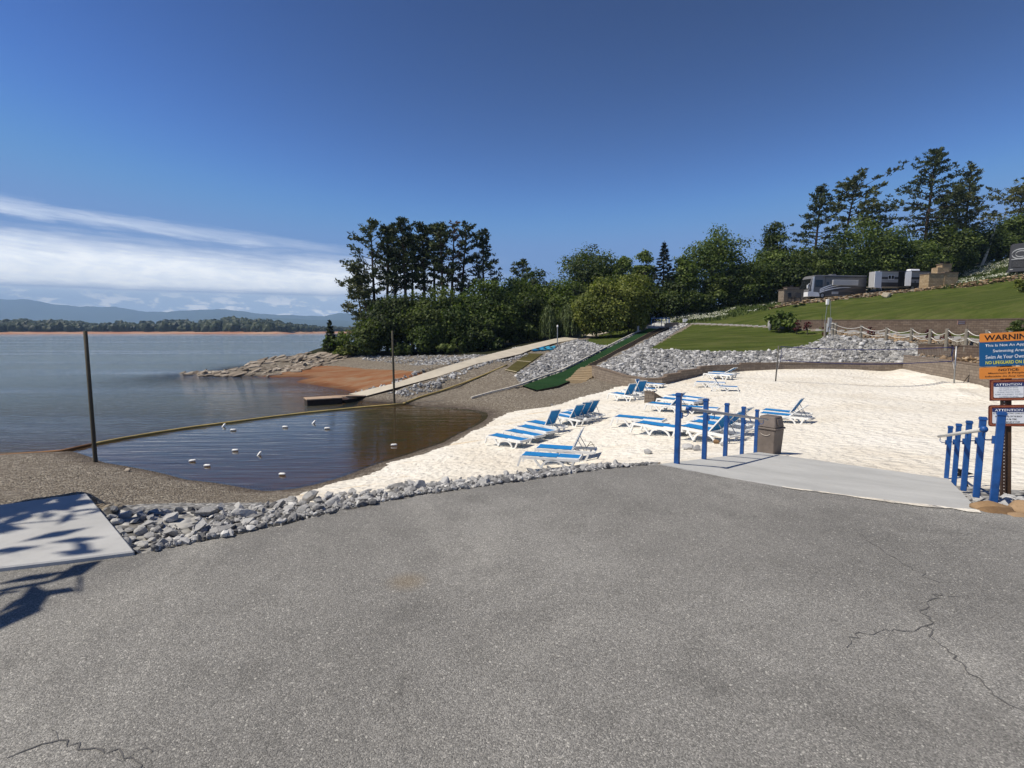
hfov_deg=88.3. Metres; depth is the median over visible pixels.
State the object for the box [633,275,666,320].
leafy tree
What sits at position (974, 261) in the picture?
leafy tree
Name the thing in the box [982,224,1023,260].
leafy tree
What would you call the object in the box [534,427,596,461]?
sun lounger
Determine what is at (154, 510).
rock
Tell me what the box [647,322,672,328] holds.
slide platform
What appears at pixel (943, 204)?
pine tree
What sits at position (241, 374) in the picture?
ledge rock
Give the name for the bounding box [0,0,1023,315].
sky
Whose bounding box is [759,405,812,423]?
sun lounger
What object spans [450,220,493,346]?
pine tree
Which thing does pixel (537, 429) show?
sun lounger
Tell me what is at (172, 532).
rock
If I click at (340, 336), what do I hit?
shrub
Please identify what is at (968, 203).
pine tree
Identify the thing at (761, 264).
leafy tree
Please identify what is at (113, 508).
rock
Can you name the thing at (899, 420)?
sand
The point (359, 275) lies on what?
pine tree
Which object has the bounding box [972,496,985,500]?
rock
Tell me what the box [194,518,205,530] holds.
rock
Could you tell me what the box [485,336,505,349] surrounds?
shrub
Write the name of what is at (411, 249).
pine tree
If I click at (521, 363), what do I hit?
ramp mat
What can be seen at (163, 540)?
rock
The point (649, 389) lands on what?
sun lounger
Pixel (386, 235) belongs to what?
pine tree
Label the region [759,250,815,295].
leafy tree
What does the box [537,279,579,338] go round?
leafy tree
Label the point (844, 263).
leafy tree
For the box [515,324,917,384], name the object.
stony slope
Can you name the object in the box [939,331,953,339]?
red shrub
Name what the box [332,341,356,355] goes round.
shrub
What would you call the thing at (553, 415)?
sun lounger
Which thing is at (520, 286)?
leafy tree
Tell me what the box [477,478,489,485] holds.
rock
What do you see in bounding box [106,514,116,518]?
rock
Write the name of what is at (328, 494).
rock
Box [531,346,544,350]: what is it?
kayak
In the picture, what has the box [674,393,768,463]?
handrail
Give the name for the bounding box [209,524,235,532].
rock
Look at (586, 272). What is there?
leafy tree
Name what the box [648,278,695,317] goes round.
leafy tree
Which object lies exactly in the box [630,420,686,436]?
sun lounger
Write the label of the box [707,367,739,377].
sun lounger
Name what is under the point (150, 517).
rock
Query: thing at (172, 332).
shore
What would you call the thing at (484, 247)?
pine tree
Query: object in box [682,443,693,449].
stone
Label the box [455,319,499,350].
bush
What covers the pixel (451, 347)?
shrub
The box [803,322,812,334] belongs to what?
red shrub
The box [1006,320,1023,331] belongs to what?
shrub
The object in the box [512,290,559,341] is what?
leafy tree
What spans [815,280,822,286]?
side window
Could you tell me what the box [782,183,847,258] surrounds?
pine tree
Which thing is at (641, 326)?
lawn tree
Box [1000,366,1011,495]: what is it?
sign post
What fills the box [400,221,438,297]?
pine tree
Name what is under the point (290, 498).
rock
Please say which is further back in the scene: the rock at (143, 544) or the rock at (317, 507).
the rock at (317, 507)
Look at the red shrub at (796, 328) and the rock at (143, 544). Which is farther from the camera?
the red shrub at (796, 328)
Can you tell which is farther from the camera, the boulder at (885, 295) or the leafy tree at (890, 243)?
the leafy tree at (890, 243)
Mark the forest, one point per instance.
(230, 324)
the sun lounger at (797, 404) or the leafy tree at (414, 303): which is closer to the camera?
the sun lounger at (797, 404)
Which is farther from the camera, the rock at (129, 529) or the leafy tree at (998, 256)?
the leafy tree at (998, 256)
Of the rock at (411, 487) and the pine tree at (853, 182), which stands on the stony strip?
the rock at (411, 487)
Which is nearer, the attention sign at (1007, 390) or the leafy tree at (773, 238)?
the attention sign at (1007, 390)
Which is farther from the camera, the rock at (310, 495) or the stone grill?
the stone grill
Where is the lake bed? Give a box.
[0,366,481,488]
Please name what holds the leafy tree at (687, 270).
on the meadow
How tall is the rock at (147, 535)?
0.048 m
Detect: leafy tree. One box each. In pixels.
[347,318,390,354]
[359,294,416,353]
[380,290,439,351]
[401,284,463,343]
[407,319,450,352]
[435,293,504,349]
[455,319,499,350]
[458,278,527,343]
[486,292,525,340]
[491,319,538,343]
[497,276,546,340]
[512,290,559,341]
[515,267,563,339]
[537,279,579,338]
[552,242,625,285]
[555,278,588,334]
[576,274,619,298]
[593,257,615,283]
[609,255,636,283]
[632,248,657,288]
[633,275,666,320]
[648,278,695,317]
[664,255,702,314]
[678,289,718,313]
[680,223,759,306]
[699,268,759,306]
[726,261,771,299]
[741,248,800,300]
[756,221,791,256]
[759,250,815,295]
[789,244,837,287]
[811,245,875,275]
[817,212,912,291]
[856,230,919,290]
[894,235,955,270]
[904,216,988,275]
[952,249,981,272]
[963,223,1012,264]
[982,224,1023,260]
[989,250,1009,259]
[991,212,1023,255]
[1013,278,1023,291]
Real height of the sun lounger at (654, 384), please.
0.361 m
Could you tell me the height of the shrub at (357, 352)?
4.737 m
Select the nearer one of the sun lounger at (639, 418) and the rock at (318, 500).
the rock at (318, 500)
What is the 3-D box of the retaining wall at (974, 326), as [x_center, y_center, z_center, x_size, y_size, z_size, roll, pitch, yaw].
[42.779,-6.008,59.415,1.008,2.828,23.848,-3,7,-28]
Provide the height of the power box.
1.500 m
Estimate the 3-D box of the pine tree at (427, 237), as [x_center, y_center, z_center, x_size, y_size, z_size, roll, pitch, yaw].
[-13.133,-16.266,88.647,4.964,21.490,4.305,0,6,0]
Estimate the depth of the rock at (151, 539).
5.33 m
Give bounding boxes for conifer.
[323,320,336,352]
[650,240,678,317]
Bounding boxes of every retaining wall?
[591,362,902,385]
[795,318,1023,335]
[903,355,1023,387]
[918,344,978,358]
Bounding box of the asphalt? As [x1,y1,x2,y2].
[0,464,1023,767]
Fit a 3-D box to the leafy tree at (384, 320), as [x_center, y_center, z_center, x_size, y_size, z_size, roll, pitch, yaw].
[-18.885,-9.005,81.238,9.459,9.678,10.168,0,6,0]
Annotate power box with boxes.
[826,318,831,331]
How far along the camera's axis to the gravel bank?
22.30 m
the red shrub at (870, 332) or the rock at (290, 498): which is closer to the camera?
the rock at (290, 498)
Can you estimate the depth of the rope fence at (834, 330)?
47.65 m
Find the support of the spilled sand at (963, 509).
on the ramp
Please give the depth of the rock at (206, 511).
6.13 m
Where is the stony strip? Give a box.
[102,462,1023,552]
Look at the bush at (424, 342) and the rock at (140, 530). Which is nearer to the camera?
the rock at (140, 530)
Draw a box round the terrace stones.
[919,343,1023,366]
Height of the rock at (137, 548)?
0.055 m
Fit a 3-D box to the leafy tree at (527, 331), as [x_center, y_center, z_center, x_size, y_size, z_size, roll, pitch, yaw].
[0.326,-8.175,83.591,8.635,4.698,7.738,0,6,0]
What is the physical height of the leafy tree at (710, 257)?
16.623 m
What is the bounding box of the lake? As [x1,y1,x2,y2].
[0,333,478,451]
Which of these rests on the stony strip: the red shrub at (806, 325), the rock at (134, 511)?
the rock at (134, 511)
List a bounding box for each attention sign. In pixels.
[988,405,1023,425]
[989,379,1023,400]
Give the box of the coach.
[1005,243,1023,273]
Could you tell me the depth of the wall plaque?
53.06 m
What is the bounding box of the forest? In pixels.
[0,316,350,331]
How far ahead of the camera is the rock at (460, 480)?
7.90 m
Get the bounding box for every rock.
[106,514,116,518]
[110,505,117,511]
[110,518,124,524]
[117,511,131,518]
[117,529,124,535]
[123,537,131,544]
[124,527,133,531]
[129,518,139,523]
[131,506,143,513]
[132,546,142,549]
[134,525,147,535]
[134,541,147,547]
[140,520,156,525]
[144,532,153,538]
[146,514,154,519]
[147,537,155,542]
[148,508,158,514]
[153,525,162,531]
[156,538,167,544]
[162,528,177,536]
[163,512,178,521]
[174,507,184,511]
[193,507,217,515]
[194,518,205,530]
[209,506,222,511]
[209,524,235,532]
[213,515,225,520]
[217,502,224,510]
[230,508,256,517]
[231,371,248,377]
[234,502,244,508]
[241,518,254,524]
[248,514,259,518]
[261,516,270,521]
[273,500,285,507]
[283,504,293,509]
[286,496,295,501]
[296,505,309,512]
[302,490,318,500]
[312,505,323,511]
[313,498,323,503]
[324,491,332,499]
[325,496,340,505]
[334,501,340,507]
[358,495,368,500]
[388,482,402,488]
[406,485,416,489]
[414,480,425,487]
[441,476,449,482]
[453,479,465,482]
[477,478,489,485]
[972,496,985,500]
[1000,497,1014,500]
[1001,499,1011,504]
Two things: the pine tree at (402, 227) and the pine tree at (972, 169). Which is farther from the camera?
the pine tree at (972, 169)
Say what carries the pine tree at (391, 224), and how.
on the forest floor
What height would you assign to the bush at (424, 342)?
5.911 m
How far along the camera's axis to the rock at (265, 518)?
5.91 m
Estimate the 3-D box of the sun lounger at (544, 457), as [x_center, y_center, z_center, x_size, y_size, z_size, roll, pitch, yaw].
[1.294,2.622,18.078,2.160,0.417,0.738,2,6,16]
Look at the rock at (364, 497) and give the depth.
6.54 m
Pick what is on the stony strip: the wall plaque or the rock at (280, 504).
the rock at (280, 504)
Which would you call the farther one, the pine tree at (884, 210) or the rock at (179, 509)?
the pine tree at (884, 210)
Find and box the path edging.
[367,330,620,396]
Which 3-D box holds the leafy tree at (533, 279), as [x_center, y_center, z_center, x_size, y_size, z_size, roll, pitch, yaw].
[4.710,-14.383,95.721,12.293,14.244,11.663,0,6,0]
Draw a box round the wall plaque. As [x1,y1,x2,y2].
[957,321,965,324]
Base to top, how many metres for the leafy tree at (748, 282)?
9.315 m
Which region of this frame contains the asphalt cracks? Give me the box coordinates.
[7,532,1023,767]
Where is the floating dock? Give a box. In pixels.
[304,395,366,406]
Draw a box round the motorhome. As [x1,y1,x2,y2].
[799,274,866,298]
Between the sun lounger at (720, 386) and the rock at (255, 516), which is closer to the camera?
the rock at (255, 516)
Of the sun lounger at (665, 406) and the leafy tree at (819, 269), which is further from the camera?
the leafy tree at (819, 269)
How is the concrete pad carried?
on the gravel bank
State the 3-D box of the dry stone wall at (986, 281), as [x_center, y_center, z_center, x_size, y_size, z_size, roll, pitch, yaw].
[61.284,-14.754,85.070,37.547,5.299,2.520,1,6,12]
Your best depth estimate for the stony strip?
6.41 m
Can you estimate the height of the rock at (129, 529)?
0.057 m
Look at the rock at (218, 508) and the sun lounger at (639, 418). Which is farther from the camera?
the sun lounger at (639, 418)
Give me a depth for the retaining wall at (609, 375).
46.64 m
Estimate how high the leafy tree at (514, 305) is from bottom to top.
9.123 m
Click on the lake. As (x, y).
(42, 376)
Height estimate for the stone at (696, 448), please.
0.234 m
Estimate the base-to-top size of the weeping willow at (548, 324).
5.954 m
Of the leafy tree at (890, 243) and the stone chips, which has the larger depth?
the leafy tree at (890, 243)
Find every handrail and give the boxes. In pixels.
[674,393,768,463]
[937,411,1007,502]
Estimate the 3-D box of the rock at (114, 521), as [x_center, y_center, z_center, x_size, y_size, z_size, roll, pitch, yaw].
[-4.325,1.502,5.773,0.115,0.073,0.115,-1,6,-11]
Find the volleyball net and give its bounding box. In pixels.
[775,346,956,382]
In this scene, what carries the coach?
on the meadow
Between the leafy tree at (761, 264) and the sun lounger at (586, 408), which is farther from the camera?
the leafy tree at (761, 264)
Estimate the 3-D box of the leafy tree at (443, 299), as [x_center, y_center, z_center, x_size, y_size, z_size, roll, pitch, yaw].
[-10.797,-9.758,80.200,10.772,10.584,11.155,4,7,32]
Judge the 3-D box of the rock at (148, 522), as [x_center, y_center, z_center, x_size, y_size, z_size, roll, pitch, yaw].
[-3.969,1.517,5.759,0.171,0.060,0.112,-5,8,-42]
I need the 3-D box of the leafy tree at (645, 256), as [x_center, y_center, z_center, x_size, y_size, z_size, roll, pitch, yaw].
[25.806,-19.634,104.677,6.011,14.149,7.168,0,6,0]
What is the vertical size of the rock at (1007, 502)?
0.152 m
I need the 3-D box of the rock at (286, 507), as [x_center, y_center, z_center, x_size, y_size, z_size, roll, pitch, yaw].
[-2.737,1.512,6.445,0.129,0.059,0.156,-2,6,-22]
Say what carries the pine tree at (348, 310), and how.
on the forest floor
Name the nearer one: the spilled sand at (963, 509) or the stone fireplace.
the spilled sand at (963, 509)
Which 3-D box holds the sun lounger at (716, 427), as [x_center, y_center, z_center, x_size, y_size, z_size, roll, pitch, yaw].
[6.899,1.480,18.668,0.816,1.089,2.390,-4,7,-32]
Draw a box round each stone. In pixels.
[644,448,651,453]
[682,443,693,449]
[692,445,700,450]
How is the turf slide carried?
on the gravel bank
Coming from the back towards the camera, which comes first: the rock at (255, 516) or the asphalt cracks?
the rock at (255, 516)
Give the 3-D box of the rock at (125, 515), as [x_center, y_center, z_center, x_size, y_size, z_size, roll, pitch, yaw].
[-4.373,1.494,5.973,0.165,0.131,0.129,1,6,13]
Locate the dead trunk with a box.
[981,226,995,265]
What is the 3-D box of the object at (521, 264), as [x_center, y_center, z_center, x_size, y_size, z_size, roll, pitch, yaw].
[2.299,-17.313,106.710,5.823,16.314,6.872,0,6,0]
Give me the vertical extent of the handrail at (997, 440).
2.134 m
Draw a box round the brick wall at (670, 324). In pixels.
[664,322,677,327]
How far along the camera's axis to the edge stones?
47.79 m
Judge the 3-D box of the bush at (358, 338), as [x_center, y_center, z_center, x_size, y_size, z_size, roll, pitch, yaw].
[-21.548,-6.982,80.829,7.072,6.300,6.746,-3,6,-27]
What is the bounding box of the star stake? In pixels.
[957,469,972,486]
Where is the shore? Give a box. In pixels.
[0,327,359,333]
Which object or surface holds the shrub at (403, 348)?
on the forest floor
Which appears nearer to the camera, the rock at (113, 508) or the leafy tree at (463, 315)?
the rock at (113, 508)
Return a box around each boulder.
[881,292,890,297]
[969,500,1012,509]
[977,506,1014,514]
[1007,512,1023,516]
[1008,500,1023,512]
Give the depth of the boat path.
54.23 m
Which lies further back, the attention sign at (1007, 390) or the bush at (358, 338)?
the bush at (358, 338)
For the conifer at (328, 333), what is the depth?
83.39 m
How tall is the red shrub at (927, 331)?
1.726 m
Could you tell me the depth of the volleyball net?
36.01 m
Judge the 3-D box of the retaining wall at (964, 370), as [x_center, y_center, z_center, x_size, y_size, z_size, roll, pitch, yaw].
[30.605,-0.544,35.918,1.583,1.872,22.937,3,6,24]
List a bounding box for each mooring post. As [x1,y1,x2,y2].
[83,331,97,461]
[391,331,395,403]
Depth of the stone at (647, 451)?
17.43 m
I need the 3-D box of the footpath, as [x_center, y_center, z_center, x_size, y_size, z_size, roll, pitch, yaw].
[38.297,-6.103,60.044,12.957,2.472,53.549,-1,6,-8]
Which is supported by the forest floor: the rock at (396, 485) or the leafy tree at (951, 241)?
the leafy tree at (951, 241)
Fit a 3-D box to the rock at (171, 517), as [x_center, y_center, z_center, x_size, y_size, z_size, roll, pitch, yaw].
[-3.827,1.485,5.919,0.148,0.078,0.157,1,23,-33]
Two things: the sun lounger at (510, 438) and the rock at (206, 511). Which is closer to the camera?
the rock at (206, 511)
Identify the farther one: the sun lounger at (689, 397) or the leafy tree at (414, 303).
the leafy tree at (414, 303)
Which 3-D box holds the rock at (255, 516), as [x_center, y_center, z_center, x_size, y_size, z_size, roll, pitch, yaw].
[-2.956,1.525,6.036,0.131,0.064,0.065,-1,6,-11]
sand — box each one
[296,369,1023,502]
[782,486,980,512]
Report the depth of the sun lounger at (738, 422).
20.40 m
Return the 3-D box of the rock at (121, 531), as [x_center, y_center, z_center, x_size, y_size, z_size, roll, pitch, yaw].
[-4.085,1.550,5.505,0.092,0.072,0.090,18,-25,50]
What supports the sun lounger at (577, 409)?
on the sand at (899, 420)
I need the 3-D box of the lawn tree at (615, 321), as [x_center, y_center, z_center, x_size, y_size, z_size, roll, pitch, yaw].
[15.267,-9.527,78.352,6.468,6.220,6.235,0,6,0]
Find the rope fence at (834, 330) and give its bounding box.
[823,322,1012,351]
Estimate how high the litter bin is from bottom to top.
1.042 m
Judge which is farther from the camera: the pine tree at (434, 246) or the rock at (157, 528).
the pine tree at (434, 246)
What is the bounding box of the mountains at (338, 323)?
[136,317,358,326]
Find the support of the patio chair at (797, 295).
on the lawn
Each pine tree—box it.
[335,261,378,352]
[339,217,405,308]
[343,278,370,329]
[366,223,402,349]
[375,222,406,297]
[381,216,424,297]
[395,233,427,348]
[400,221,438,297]
[420,223,445,300]
[426,221,458,294]
[441,220,464,343]
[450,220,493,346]
[463,228,503,299]
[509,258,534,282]
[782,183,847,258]
[823,160,908,250]
[861,198,897,290]
[884,146,980,242]
[909,194,967,233]
[932,181,986,239]
[935,160,994,236]
[973,181,1023,231]
[1013,177,1023,223]
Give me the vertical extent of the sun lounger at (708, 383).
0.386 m
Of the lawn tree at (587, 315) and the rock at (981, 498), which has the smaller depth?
the rock at (981, 498)
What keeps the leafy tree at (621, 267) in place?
on the forest floor
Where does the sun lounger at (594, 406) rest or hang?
on the sand at (899, 420)
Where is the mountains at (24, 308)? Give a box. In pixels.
[0,299,354,323]
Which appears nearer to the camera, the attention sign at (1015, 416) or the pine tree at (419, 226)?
the attention sign at (1015, 416)
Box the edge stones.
[342,346,527,398]
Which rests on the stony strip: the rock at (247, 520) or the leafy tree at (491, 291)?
the rock at (247, 520)
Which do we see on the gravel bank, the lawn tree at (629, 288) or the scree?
the scree
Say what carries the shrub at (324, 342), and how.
on the forest floor
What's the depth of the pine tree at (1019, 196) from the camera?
110.93 m
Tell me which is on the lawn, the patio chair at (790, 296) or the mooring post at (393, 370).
the patio chair at (790, 296)
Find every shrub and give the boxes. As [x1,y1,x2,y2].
[320,339,339,351]
[325,331,352,347]
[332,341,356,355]
[339,330,367,355]
[388,342,413,355]
[436,339,469,353]
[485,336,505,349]
[763,310,800,330]
[793,320,801,333]
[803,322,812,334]
[866,327,876,336]
[923,329,933,339]
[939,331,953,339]
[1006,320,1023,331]
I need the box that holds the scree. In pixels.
[351,354,485,365]
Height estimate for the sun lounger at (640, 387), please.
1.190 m
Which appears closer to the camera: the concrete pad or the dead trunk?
the concrete pad
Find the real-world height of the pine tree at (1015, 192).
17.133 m
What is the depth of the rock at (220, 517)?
6.03 m
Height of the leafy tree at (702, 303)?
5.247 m
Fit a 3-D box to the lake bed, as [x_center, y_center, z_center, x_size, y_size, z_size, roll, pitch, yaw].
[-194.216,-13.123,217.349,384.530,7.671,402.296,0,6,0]
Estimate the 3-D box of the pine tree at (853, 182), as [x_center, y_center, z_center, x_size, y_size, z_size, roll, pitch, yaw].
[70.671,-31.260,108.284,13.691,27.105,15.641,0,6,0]
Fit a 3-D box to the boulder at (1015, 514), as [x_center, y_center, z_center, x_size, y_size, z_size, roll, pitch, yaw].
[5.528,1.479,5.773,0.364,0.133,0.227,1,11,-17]
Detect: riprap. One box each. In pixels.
[514,329,645,382]
[597,323,924,377]
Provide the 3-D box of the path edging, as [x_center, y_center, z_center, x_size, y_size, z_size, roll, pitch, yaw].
[4.601,-4.186,69.733,2.532,5.908,62.254,3,7,30]
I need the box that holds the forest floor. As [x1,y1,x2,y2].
[307,259,1001,355]
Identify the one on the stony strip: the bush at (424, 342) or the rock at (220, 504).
the rock at (220, 504)
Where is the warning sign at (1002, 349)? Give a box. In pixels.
[979,331,1023,366]
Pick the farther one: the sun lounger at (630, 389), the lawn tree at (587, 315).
the lawn tree at (587, 315)
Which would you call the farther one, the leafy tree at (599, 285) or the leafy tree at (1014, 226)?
the leafy tree at (1014, 226)
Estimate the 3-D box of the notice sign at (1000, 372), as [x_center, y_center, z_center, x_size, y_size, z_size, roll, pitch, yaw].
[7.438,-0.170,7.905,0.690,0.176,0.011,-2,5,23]
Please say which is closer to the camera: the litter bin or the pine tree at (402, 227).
the litter bin
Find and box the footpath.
[690,323,978,340]
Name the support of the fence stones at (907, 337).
on the gravel bank
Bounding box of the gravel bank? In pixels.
[0,286,1022,511]
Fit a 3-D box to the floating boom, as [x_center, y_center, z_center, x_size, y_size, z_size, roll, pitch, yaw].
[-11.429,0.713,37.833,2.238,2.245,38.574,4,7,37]
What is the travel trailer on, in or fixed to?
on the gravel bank
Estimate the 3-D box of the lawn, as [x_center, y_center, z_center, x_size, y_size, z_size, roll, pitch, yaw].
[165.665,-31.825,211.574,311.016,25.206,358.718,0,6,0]
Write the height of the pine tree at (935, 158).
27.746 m
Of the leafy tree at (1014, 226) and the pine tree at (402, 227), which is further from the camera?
the leafy tree at (1014, 226)
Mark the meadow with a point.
(964, 280)
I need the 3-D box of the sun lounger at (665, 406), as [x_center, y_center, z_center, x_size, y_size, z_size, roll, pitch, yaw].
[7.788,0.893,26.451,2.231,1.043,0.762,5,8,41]
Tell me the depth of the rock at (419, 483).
7.46 m
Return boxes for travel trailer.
[868,269,930,290]
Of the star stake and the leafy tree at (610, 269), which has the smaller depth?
the star stake
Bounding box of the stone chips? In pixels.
[139,461,653,550]
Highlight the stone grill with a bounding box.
[778,285,804,301]
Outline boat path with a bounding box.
[348,329,620,398]
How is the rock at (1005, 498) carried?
on the stony strip
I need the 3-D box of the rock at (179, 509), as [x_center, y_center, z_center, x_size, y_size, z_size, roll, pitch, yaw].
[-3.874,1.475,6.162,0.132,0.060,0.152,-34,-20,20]
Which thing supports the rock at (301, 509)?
on the stony strip
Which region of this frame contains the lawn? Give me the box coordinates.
[586,278,1023,351]
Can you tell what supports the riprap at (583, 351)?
on the stony slope
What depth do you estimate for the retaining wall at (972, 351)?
41.14 m
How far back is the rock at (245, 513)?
6.16 m
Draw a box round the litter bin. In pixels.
[757,414,785,453]
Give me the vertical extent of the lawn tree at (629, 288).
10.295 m
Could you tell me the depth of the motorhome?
92.49 m
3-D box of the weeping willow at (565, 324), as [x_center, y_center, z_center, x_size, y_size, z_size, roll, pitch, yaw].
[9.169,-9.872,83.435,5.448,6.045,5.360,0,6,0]
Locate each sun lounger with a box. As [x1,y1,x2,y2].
[484,433,530,448]
[502,429,545,443]
[514,424,557,439]
[517,451,582,467]
[523,409,567,434]
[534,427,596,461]
[557,401,598,424]
[557,404,591,426]
[564,400,605,421]
[607,383,642,401]
[610,414,666,427]
[620,380,647,398]
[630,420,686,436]
[635,379,656,390]
[643,392,686,412]
[646,382,665,388]
[655,397,701,405]
[662,394,707,404]
[672,413,740,443]
[682,405,720,414]
[686,410,754,437]
[692,407,754,426]
[693,381,725,387]
[702,373,735,379]
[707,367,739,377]
[708,377,738,391]
[759,398,812,419]
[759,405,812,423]
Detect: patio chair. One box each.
[787,293,794,300]
[795,292,801,300]
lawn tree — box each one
[566,276,632,337]
[589,271,660,333]
[596,299,636,336]
[629,307,649,333]
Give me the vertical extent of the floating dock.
0.829 m
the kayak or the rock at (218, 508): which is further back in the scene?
the kayak
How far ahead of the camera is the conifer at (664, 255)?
96.97 m
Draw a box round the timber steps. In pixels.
[566,327,668,383]
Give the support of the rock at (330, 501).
on the stony strip
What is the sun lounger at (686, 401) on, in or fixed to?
on the sand at (899, 420)
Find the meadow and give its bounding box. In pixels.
[654,258,1023,322]
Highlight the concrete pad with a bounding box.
[0,493,134,571]
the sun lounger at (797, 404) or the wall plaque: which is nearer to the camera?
the sun lounger at (797, 404)
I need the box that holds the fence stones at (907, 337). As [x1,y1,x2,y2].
[830,330,952,343]
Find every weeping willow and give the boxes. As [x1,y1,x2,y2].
[538,304,556,339]
[556,303,585,337]
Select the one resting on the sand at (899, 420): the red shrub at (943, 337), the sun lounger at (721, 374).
the sun lounger at (721, 374)
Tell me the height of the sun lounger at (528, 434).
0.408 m
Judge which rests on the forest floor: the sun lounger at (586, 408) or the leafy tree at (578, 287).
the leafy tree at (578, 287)
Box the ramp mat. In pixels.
[505,353,541,372]
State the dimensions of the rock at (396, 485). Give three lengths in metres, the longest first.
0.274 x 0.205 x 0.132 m
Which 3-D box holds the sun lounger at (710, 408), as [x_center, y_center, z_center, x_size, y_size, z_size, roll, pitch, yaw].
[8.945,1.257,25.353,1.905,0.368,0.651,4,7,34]
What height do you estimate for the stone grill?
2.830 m
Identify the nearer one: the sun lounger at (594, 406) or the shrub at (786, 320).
the sun lounger at (594, 406)
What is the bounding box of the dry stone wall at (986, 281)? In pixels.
[767,274,1023,308]
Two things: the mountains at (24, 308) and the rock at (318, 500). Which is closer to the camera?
the rock at (318, 500)
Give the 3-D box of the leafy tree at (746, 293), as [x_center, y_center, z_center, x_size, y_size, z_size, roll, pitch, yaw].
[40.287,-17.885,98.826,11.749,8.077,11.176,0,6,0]
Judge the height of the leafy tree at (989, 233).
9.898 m
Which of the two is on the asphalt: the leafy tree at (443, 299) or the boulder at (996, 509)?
the boulder at (996, 509)
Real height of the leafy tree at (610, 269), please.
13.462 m
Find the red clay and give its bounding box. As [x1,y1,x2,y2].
[259,366,425,392]
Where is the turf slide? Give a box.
[471,325,655,398]
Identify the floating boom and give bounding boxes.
[0,364,506,454]
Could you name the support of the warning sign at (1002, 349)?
attached to the sign post at (1005, 482)
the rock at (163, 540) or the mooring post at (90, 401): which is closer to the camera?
the rock at (163, 540)
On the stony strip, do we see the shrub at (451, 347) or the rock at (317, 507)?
the rock at (317, 507)
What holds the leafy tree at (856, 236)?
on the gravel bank
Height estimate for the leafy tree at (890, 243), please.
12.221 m
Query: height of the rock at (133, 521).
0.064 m
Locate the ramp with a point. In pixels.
(797, 472)
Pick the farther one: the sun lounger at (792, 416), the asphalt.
the sun lounger at (792, 416)
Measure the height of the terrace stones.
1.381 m
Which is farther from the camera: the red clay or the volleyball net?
the red clay
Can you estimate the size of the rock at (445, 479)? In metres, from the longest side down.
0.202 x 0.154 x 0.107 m
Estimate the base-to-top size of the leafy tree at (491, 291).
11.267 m
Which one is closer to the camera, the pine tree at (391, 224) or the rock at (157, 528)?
the rock at (157, 528)
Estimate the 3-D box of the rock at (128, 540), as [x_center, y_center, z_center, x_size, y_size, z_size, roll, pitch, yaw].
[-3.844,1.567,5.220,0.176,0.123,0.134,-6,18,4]
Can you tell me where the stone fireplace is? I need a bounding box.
[919,262,958,288]
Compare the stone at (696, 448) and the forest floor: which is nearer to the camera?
the stone at (696, 448)
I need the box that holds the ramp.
[660,452,976,509]
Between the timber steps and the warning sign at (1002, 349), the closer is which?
the warning sign at (1002, 349)
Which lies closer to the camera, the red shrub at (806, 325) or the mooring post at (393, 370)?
the mooring post at (393, 370)
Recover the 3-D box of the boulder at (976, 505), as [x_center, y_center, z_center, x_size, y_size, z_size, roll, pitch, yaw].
[5.500,1.436,6.068,0.465,0.187,0.344,1,11,-17]
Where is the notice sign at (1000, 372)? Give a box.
[979,366,1023,378]
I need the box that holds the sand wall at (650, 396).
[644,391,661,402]
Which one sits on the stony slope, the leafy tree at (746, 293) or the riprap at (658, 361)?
the riprap at (658, 361)
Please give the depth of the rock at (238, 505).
6.72 m
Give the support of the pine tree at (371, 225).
on the forest floor
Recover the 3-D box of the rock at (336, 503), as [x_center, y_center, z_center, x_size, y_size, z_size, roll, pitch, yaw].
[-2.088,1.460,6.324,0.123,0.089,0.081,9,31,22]
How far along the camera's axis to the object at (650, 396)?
31.37 m

